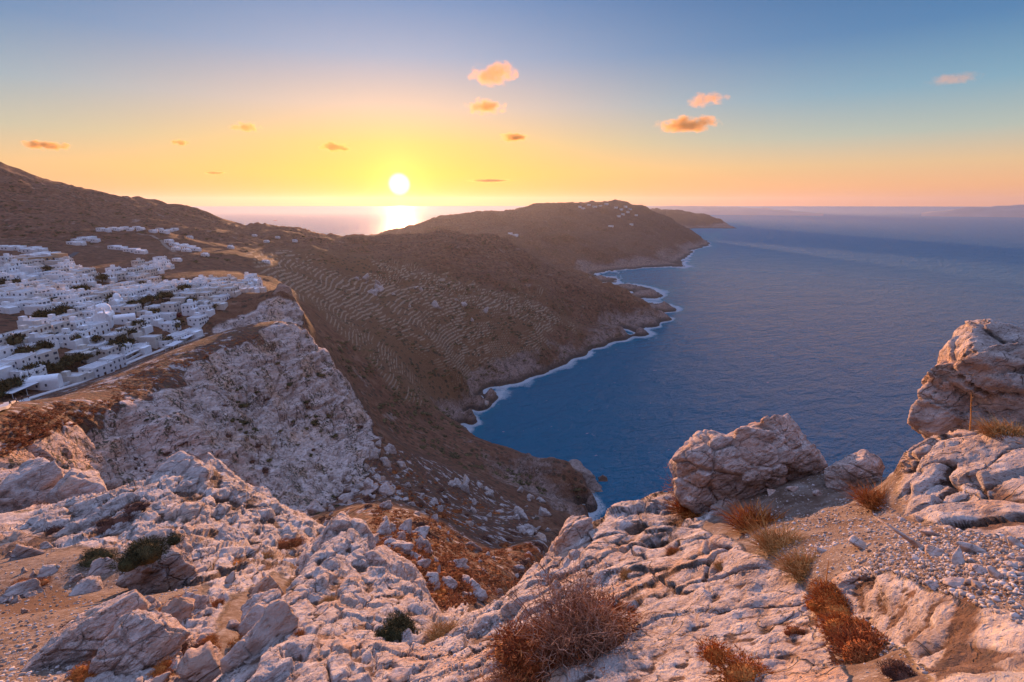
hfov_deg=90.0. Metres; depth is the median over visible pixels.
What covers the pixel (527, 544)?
shrub
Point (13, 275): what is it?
house
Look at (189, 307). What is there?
house
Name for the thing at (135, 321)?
tree
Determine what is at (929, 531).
stone
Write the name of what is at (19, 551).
boulder
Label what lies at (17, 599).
boulder
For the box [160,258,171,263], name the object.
house
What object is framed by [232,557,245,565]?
shrub
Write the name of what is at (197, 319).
house
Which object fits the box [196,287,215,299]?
house
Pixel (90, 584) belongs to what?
boulder
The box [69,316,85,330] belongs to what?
house
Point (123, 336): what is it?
tree
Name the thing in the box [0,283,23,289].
house
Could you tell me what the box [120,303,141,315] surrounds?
house
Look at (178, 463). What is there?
crag
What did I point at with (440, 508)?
boulder
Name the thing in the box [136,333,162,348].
house
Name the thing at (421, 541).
boulder
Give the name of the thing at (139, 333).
house
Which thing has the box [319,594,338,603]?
grass tuft
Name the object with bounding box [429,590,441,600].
shrub
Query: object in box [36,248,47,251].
house
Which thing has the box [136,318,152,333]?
house
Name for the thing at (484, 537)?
shrub
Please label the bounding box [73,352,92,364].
tree
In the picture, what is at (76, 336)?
tree
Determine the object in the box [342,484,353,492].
boulder
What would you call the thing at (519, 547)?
shrub
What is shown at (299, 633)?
grass tuft
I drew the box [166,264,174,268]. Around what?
house
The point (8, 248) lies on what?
house
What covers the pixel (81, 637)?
boulder
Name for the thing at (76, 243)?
house
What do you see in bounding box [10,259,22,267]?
house
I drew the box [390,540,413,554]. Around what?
boulder
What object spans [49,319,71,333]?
house
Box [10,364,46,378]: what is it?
house
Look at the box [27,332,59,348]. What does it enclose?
house
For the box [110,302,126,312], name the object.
house
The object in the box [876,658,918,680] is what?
shrub
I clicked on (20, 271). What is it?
house
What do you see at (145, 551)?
shrub
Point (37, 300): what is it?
house
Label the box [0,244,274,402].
village ground
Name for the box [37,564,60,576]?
boulder
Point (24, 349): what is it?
tree
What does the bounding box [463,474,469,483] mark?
boulder
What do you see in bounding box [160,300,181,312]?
house
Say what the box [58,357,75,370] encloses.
tree
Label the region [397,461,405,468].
boulder
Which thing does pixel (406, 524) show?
boulder
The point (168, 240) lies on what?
house
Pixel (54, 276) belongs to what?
house
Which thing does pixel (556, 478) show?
hillside
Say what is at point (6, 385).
tree
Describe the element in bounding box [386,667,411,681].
stone
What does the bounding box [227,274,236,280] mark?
house
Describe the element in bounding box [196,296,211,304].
house
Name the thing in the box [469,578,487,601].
boulder
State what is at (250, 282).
house
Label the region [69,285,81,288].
tree
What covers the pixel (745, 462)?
rock outcrop
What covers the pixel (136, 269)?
house
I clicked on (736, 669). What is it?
shrub
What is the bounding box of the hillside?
[0,224,626,605]
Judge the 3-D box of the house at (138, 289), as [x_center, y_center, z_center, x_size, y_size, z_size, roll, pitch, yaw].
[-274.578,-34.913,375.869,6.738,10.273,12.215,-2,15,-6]
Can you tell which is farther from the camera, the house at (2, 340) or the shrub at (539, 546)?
the house at (2, 340)
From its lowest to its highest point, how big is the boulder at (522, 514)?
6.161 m
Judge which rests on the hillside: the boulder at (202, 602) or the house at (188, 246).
the house at (188, 246)
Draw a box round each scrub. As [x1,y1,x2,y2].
[0,181,675,497]
[0,334,548,611]
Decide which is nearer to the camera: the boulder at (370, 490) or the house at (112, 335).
the boulder at (370, 490)
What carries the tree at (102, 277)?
on the village ground at (187, 268)
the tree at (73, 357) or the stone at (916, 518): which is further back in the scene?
the tree at (73, 357)
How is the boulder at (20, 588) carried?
on the gravel
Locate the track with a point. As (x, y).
(164, 244)
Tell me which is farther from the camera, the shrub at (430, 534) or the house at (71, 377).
the house at (71, 377)
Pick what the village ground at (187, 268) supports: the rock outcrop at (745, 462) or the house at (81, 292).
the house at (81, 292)
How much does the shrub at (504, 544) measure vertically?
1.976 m
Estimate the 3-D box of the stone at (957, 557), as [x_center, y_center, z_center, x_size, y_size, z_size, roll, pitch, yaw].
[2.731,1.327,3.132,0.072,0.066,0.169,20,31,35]
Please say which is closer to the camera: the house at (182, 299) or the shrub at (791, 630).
the shrub at (791, 630)
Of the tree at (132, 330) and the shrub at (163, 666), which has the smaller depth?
the shrub at (163, 666)
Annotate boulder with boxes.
[0,578,44,601]
[0,596,12,603]
[9,544,44,560]
[11,595,21,602]
[21,567,27,573]
[21,589,151,671]
[21,608,28,613]
[22,591,37,597]
[29,571,36,577]
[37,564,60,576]
[39,541,52,548]
[67,573,81,582]
[68,575,103,595]
[87,557,117,576]
[88,609,189,675]
[115,528,197,593]
[145,595,160,607]
[148,601,156,611]
[151,671,170,681]
[160,596,194,624]
[176,641,222,681]
[182,591,211,611]
[196,633,207,641]
[216,522,247,542]
[220,639,251,673]
[225,571,235,583]
[227,619,239,629]
[237,603,267,635]
[238,588,281,639]
[241,634,255,664]
[244,599,298,655]
[248,574,284,595]
[248,582,262,598]
[307,500,324,513]
[328,505,334,510]
[338,492,353,502]
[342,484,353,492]
[345,475,351,482]
[362,273,368,280]
[362,482,379,494]
[363,464,369,470]
[364,478,375,492]
[367,289,377,295]
[369,448,378,459]
[372,473,380,479]
[373,533,379,543]
[374,284,383,291]
[375,439,381,446]
[376,517,391,534]
[379,482,394,496]
[379,500,392,507]
[383,458,390,466]
[384,443,396,453]
[384,538,395,544]
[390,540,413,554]
[396,533,405,540]
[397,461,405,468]
[399,518,411,533]
[409,551,423,558]
[414,525,429,538]
[416,536,431,552]
[416,558,430,567]
[426,572,439,590]
[431,497,438,504]
[431,514,438,521]
[432,300,438,308]
[437,505,442,511]
[441,576,457,588]
[448,480,456,487]
[449,558,467,569]
[454,478,461,487]
[460,479,468,493]
[461,574,469,583]
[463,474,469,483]
[465,521,473,525]
[466,541,482,551]
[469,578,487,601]
[486,489,495,500]
[495,588,502,597]
[513,514,519,518]
[515,564,524,570]
[516,525,528,530]
[517,486,523,492]
[518,508,528,520]
[519,527,527,534]
[527,529,533,534]
[537,532,546,541]
[539,507,551,515]
[823,449,884,489]
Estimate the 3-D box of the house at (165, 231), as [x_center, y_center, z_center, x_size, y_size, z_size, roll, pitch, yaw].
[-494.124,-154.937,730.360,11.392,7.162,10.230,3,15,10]
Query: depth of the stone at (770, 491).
8.31 m
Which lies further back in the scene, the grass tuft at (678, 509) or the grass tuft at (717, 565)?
the grass tuft at (678, 509)
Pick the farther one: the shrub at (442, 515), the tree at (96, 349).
the tree at (96, 349)
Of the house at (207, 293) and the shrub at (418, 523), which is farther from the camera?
the house at (207, 293)
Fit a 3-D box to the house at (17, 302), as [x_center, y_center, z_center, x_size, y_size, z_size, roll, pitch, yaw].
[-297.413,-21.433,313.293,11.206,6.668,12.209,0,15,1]
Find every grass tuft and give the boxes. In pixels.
[252,548,278,559]
[287,627,307,636]
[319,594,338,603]
[412,612,465,644]
[616,567,634,581]
[651,489,708,524]
[661,544,680,556]
[705,488,787,540]
[711,557,722,570]
[727,514,831,560]
[754,530,818,596]
[828,478,890,514]
[951,413,1023,444]
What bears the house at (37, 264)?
on the village ground at (187, 268)
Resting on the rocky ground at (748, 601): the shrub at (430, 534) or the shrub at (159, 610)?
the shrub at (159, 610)
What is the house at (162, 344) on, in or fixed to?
on the village ground at (187, 268)
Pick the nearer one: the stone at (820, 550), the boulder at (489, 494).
the stone at (820, 550)
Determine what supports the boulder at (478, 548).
on the hillside
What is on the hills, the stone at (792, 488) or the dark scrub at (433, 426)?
the dark scrub at (433, 426)
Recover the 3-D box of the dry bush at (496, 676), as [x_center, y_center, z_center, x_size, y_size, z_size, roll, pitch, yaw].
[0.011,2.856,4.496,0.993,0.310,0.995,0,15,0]
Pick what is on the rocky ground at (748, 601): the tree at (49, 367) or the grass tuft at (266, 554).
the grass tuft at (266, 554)
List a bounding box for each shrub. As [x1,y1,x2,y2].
[2,575,53,591]
[32,523,66,535]
[65,661,98,681]
[73,546,119,570]
[90,512,136,535]
[103,530,186,576]
[119,499,153,515]
[145,655,176,681]
[155,593,182,611]
[181,638,206,655]
[193,632,221,649]
[210,597,226,608]
[226,634,242,651]
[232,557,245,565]
[238,402,250,407]
[239,419,248,425]
[255,442,262,447]
[262,466,270,473]
[277,536,306,549]
[317,515,326,522]
[361,495,372,500]
[373,610,419,642]
[387,543,401,551]
[412,518,430,528]
[421,549,434,561]
[427,531,441,540]
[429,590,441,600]
[435,512,447,518]
[438,592,449,599]
[451,543,462,550]
[454,532,463,540]
[454,571,464,581]
[461,582,475,594]
[480,535,492,541]
[499,541,509,547]
[510,566,524,577]
[511,545,522,550]
[511,553,529,566]
[519,551,534,562]
[522,542,531,547]
[524,546,537,554]
[531,540,545,551]
[694,635,773,681]
[780,624,805,637]
[799,574,856,617]
[808,606,874,646]
[818,613,889,664]
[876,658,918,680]
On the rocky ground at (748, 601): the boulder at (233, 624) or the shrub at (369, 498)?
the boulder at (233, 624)
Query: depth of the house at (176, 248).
620.01 m
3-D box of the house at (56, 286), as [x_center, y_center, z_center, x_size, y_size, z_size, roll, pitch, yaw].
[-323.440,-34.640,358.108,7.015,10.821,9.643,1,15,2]
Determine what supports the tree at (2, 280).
on the village ground at (187, 268)
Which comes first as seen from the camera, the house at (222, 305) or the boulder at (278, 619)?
the boulder at (278, 619)
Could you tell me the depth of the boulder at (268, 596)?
14.44 m
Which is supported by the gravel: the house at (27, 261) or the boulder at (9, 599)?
the boulder at (9, 599)
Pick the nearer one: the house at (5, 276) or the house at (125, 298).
the house at (125, 298)
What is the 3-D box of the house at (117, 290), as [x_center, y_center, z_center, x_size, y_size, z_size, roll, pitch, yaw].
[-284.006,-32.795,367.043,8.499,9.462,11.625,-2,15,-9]
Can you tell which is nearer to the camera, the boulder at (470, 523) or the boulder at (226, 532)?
the boulder at (226, 532)
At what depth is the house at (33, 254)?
484.55 m
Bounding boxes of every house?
[0,246,13,250]
[0,253,14,263]
[0,262,14,266]
[0,264,17,272]
[0,272,9,280]
[0,281,19,287]
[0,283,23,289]
[0,287,23,293]
[0,291,9,297]
[0,295,26,303]
[0,301,20,313]
[0,332,17,345]
[0,344,14,359]
[0,352,38,368]
[0,360,16,380]
[1,272,23,279]
[3,325,38,343]
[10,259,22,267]
[10,269,28,273]
[10,288,37,297]
[10,300,29,306]
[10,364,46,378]
[11,245,26,250]
[14,342,35,350]
[17,316,48,325]
[19,279,34,286]
[20,248,37,252]
[20,253,38,256]
[20,264,41,272]
[20,277,36,281]
[20,297,50,309]
[22,258,33,264]
[23,303,52,314]
[24,293,50,300]
[26,273,39,279]
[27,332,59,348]
[28,262,44,270]
[28,320,53,334]
[30,278,49,282]
[31,258,44,265]
[31,281,54,286]
[34,348,59,363]
[35,285,53,295]
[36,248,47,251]
[40,269,60,276]
[42,273,63,279]
[42,288,62,301]
[44,259,63,265]
[45,283,59,289]
[47,314,61,321]
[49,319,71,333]
[51,262,70,269]
[51,267,68,272]
[51,298,63,305]
[54,282,71,287]
[55,328,82,349]
[56,256,73,260]
[56,309,83,319]
[57,290,77,300]
[58,287,75,293]
[60,271,75,276]
[61,370,93,383]
[62,273,79,279]
[62,276,81,286]
[64,259,74,265]
[64,295,86,305]
[65,344,98,362]
[66,241,79,245]
[67,269,86,273]
[69,263,81,268]
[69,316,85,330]
[73,288,91,296]
[73,302,90,311]
[74,272,96,281]
[75,325,98,344]
[78,267,95,272]
[78,360,114,376]
[79,274,96,286]
[81,237,92,241]
[82,306,97,318]
[83,294,101,301]
[84,320,110,335]
[85,317,92,323]
[87,340,107,347]
[90,238,100,242]
[90,287,113,299]
[91,284,107,289]
[93,344,119,358]
[98,353,126,370]
[99,270,117,282]
[100,330,127,342]
[103,281,121,286]
[105,265,121,272]
[107,245,121,249]
[107,285,120,288]
[110,288,124,292]
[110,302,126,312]
[112,227,124,230]
[114,321,142,342]
[115,246,127,249]
[115,271,127,280]
[118,288,138,299]
[118,342,133,358]
[119,281,130,285]
[120,296,135,302]
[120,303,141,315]
[125,272,140,279]
[126,265,142,272]
[127,283,144,287]
[129,248,141,252]
[129,274,145,280]
[129,285,146,295]
[131,258,144,266]
[132,342,151,354]
[133,249,147,253]
[135,270,150,276]
[135,277,151,283]
[136,227,145,230]
[136,306,153,316]
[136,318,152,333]
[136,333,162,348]
[138,291,156,299]
[139,311,163,326]
[140,261,152,265]
[140,283,155,290]
[143,267,157,275]
[146,275,161,282]
[148,229,157,232]
[149,264,164,273]
[149,304,160,311]
[150,284,166,292]
[152,261,167,269]
[153,256,166,259]
[155,312,176,320]
[157,285,177,298]
[158,320,180,332]
[158,336,179,347]
[159,230,169,233]
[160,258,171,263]
[160,281,174,287]
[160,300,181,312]
[164,239,173,242]
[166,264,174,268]
[167,330,188,340]
[169,242,178,245]
[170,295,189,303]
[171,246,180,249]
[172,258,182,261]
[172,279,182,287]
[177,281,194,291]
[177,288,195,295]
[180,326,202,339]
[181,248,191,251]
[181,291,199,299]
[181,299,198,315]
[182,245,195,248]
[187,312,208,326]
[189,284,201,289]
[190,247,201,250]
[194,278,206,286]
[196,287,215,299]
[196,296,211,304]
[198,301,214,316]
[207,277,224,282]
[207,279,221,285]
[209,283,222,294]
[212,299,227,309]
[213,293,230,301]
[220,283,240,296]
[221,279,230,283]
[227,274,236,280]
[233,280,249,285]
[234,284,248,292]
[240,284,254,292]
[242,277,253,285]
[244,273,256,278]
[250,285,259,292]
[255,284,266,292]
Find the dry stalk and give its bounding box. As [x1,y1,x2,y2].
[969,395,975,430]
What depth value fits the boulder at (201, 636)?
13.79 m
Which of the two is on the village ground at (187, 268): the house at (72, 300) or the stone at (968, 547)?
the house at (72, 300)
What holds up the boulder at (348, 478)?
on the cliff
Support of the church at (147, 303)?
on the village ground at (187, 268)
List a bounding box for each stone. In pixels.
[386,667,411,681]
[767,489,775,495]
[786,486,798,491]
[812,490,822,495]
[816,546,826,553]
[848,535,866,548]
[898,517,905,521]
[911,554,919,561]
[912,514,922,521]
[920,528,935,535]
[925,544,946,556]
[925,579,937,590]
[943,577,964,587]
[951,545,964,564]
[954,541,987,553]
[968,563,987,573]
[971,579,985,589]
[986,565,1002,578]
[1003,561,1018,567]
[1004,555,1014,558]
[1007,536,1022,547]
[1015,555,1023,561]
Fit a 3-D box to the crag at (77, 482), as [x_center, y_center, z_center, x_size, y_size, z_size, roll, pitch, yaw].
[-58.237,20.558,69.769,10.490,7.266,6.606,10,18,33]
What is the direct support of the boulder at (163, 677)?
on the rocky ground at (748, 601)
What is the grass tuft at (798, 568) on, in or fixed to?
on the rocky ground at (748, 601)
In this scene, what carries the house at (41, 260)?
on the village ground at (187, 268)
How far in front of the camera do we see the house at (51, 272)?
408.36 m
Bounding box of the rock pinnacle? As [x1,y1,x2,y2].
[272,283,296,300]
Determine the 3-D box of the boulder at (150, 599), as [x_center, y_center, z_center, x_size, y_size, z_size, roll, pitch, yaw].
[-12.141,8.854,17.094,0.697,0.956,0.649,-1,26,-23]
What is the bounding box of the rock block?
[551,515,593,556]
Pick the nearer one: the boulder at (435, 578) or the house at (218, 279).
the boulder at (435, 578)
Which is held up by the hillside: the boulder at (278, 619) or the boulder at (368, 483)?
the boulder at (368, 483)
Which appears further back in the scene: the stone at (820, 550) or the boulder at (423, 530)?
the boulder at (423, 530)
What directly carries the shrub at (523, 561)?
on the hillside
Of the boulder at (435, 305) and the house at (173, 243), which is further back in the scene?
the boulder at (435, 305)
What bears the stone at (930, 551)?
on the rocky ground at (748, 601)
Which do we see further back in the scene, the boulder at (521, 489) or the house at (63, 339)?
the boulder at (521, 489)
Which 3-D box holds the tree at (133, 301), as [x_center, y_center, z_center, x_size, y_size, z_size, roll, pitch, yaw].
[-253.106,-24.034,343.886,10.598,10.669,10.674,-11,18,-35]
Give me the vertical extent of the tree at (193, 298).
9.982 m
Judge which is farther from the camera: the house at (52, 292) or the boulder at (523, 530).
the house at (52, 292)
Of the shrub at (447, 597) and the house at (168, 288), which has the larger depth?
the house at (168, 288)
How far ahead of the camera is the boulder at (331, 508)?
186.56 m
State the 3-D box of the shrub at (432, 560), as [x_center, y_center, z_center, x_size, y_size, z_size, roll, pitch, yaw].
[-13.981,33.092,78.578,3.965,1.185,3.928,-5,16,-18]
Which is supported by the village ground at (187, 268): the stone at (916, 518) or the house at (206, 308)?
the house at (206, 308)
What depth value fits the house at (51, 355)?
242.80 m
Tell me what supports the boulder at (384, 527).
on the hillside
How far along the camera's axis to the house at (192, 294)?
369.86 m
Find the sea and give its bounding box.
[191,206,1023,521]
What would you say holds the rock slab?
on the rocky ground at (748, 601)
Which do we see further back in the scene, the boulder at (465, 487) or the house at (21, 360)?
the boulder at (465, 487)
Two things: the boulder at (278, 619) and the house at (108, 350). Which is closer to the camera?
the boulder at (278, 619)
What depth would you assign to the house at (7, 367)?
218.90 m
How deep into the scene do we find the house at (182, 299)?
357.81 m
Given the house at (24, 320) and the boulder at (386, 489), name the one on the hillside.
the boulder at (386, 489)
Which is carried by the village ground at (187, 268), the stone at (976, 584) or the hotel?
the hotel
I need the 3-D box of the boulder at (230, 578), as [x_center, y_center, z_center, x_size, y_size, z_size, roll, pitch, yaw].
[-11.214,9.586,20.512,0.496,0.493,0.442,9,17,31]
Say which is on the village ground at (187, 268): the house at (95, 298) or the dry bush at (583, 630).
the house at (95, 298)
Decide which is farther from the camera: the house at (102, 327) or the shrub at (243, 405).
the house at (102, 327)
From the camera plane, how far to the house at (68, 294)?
333.51 m
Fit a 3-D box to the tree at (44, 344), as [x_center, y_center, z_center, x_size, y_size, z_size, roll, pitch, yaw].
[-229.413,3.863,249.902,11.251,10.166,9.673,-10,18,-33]
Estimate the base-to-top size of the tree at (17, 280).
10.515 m
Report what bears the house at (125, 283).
on the village ground at (187, 268)
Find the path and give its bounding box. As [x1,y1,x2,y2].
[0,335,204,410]
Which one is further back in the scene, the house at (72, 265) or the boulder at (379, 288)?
the boulder at (379, 288)
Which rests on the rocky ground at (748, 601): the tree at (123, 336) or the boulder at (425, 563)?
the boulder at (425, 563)
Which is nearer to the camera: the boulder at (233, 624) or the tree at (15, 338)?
the boulder at (233, 624)
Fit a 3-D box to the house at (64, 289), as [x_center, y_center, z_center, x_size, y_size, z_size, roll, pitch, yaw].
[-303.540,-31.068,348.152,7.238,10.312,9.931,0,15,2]
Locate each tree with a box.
[0,278,7,284]
[0,378,17,390]
[0,388,8,400]
[2,332,25,345]
[5,376,25,386]
[9,277,21,282]
[10,342,36,355]
[18,362,43,374]
[24,360,57,372]
[30,308,55,317]
[33,340,54,349]
[49,308,64,315]
[51,362,65,373]
[53,302,76,312]
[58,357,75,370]
[60,352,81,366]
[63,332,81,340]
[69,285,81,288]
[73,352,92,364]
[88,348,101,355]
[89,334,102,341]
[95,272,109,282]
[104,341,126,347]
[106,339,120,344]
[109,332,126,341]
[115,325,136,335]
[122,336,137,343]
[125,299,143,303]
[128,318,146,327]
[137,296,149,306]
[143,294,161,303]
[147,307,161,313]
[154,290,169,301]
[162,336,173,340]
[168,320,181,327]
[175,317,184,325]
[176,283,191,290]
[184,296,197,302]
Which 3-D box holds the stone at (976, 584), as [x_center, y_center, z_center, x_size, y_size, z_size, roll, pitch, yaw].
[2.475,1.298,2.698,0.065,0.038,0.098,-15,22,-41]
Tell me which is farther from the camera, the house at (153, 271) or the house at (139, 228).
the house at (139, 228)
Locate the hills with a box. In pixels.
[0,162,709,338]
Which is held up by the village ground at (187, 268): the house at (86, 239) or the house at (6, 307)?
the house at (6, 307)
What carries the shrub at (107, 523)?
on the rocky ground at (748, 601)
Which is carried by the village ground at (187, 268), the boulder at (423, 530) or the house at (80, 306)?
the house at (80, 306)
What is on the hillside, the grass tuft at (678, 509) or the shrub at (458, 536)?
the shrub at (458, 536)
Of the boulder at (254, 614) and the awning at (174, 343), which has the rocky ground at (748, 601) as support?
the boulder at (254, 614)
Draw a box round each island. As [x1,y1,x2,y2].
[648,206,822,215]
[921,205,1023,216]
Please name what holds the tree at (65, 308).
on the village ground at (187, 268)
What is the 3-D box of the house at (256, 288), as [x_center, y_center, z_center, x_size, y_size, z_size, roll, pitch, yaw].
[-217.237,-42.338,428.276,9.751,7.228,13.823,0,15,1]
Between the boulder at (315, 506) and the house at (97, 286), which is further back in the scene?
the house at (97, 286)
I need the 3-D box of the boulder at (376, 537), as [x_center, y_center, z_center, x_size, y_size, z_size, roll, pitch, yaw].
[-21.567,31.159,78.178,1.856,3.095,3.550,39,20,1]
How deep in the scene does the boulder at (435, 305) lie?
804.69 m
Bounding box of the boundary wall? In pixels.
[64,352,140,385]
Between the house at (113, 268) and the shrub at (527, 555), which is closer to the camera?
the shrub at (527, 555)
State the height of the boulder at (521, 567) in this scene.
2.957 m
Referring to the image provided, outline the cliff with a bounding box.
[0,296,386,517]
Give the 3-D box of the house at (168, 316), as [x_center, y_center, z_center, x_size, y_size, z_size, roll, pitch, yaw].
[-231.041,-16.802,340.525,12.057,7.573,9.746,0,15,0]
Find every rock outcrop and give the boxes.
[668,413,827,514]
[907,319,1023,438]
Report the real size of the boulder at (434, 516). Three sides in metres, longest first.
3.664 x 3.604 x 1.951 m
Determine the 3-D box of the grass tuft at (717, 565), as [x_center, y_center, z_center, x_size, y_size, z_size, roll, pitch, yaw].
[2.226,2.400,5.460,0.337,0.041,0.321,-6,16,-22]
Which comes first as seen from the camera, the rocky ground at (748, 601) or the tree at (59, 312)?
the rocky ground at (748, 601)
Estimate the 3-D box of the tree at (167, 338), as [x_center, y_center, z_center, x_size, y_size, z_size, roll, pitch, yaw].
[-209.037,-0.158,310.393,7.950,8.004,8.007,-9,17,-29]
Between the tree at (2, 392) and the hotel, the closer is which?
the tree at (2, 392)
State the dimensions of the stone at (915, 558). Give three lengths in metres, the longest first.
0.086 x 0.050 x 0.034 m
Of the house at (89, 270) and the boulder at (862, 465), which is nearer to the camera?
the boulder at (862, 465)
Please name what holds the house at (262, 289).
on the village ground at (187, 268)
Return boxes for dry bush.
[468,634,529,681]
[481,546,665,681]
[659,465,721,514]
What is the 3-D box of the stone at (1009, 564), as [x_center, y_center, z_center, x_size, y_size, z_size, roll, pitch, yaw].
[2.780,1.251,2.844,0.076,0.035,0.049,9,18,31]
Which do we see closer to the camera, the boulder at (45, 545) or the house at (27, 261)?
the boulder at (45, 545)
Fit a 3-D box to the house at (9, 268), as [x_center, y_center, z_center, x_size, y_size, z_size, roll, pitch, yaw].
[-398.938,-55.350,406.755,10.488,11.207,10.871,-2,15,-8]
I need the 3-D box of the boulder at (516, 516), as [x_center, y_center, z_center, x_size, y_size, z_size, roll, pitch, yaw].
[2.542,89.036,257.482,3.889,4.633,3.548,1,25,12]
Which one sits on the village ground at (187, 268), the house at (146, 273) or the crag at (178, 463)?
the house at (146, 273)
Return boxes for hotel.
[11,253,68,260]
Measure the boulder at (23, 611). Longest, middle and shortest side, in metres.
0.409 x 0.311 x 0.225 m
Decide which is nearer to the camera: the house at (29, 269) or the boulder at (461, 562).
the boulder at (461, 562)
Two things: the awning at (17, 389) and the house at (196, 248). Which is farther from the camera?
the house at (196, 248)
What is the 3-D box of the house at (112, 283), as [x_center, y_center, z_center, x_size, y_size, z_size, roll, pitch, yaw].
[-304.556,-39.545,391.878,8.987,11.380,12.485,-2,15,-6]
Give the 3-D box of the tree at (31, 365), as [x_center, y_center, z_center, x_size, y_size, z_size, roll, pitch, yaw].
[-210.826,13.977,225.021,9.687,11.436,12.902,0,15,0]
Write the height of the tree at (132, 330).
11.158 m
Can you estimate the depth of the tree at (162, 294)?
365.64 m
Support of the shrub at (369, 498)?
on the hillside
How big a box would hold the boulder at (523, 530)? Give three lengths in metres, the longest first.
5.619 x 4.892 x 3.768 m
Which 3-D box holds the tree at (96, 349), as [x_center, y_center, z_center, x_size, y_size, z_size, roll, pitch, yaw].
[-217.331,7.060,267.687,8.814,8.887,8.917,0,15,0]
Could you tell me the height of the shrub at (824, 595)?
0.202 m
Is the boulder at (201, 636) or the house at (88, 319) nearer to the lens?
the boulder at (201, 636)
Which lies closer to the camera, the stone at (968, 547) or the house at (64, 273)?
the stone at (968, 547)
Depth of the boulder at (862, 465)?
7.56 m
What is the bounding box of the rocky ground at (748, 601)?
[0,427,1023,681]
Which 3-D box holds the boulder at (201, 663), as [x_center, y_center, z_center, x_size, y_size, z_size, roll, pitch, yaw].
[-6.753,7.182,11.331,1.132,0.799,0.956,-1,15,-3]
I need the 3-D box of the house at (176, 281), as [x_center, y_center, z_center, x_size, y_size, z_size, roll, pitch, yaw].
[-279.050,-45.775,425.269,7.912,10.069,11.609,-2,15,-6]
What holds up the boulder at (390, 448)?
on the hillside
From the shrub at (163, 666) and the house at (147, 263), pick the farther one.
the house at (147, 263)
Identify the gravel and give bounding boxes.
[0,475,1023,681]
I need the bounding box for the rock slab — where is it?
[295,511,441,612]
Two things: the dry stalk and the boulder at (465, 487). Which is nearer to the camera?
the dry stalk
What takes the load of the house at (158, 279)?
on the village ground at (187, 268)
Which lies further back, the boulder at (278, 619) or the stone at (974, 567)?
the boulder at (278, 619)
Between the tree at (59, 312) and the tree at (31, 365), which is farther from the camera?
the tree at (59, 312)
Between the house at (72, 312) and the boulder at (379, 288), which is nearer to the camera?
the house at (72, 312)
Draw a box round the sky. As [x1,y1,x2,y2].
[0,0,1023,206]
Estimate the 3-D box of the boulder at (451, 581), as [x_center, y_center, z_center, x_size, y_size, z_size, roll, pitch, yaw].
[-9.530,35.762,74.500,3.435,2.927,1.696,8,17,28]
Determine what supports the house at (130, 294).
on the village ground at (187, 268)
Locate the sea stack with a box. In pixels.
[598,475,607,481]
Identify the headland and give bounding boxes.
[273,208,734,228]
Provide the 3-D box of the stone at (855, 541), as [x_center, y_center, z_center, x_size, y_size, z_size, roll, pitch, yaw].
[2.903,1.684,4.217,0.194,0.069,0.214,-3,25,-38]
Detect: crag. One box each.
[0,456,62,512]
[45,468,106,503]
[152,451,209,480]
[205,452,240,480]
[245,483,271,498]
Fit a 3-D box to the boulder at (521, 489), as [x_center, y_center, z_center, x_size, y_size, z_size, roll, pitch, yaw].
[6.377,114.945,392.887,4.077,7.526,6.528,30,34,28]
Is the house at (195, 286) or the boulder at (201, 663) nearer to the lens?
the boulder at (201, 663)
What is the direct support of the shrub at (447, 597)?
on the rocky ground at (748, 601)
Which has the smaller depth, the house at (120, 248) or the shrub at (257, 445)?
the shrub at (257, 445)
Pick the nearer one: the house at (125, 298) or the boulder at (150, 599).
the boulder at (150, 599)
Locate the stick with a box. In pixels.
[872,515,924,547]
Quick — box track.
[135,233,175,251]
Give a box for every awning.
[6,382,40,398]
[164,341,183,350]
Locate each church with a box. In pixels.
[19,372,63,389]
[93,301,114,327]
[108,293,123,305]
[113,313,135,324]
[139,295,150,305]
[253,277,262,285]
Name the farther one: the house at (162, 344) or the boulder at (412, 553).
the house at (162, 344)
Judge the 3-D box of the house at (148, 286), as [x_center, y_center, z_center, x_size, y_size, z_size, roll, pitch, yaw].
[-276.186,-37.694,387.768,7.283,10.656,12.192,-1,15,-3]
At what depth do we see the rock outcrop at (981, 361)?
6.43 m
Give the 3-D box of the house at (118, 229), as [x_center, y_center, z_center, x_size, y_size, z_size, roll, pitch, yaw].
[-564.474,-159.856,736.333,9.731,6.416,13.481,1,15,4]
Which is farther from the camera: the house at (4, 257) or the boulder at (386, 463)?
the house at (4, 257)
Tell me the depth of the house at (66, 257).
465.50 m
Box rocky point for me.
[568,459,602,492]
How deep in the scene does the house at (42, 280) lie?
376.77 m
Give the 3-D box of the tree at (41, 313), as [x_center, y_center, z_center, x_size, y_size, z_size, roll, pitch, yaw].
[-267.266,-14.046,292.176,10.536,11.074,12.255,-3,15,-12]
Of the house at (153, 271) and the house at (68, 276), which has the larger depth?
the house at (153, 271)
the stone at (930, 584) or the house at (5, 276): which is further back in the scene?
the house at (5, 276)
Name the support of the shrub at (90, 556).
on the rocky ground at (748, 601)
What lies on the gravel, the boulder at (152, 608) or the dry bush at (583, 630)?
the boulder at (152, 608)
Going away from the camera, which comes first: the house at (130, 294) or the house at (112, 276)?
the house at (130, 294)
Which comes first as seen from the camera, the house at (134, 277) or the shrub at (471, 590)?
the shrub at (471, 590)
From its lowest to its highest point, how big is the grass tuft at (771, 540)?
0.141 m

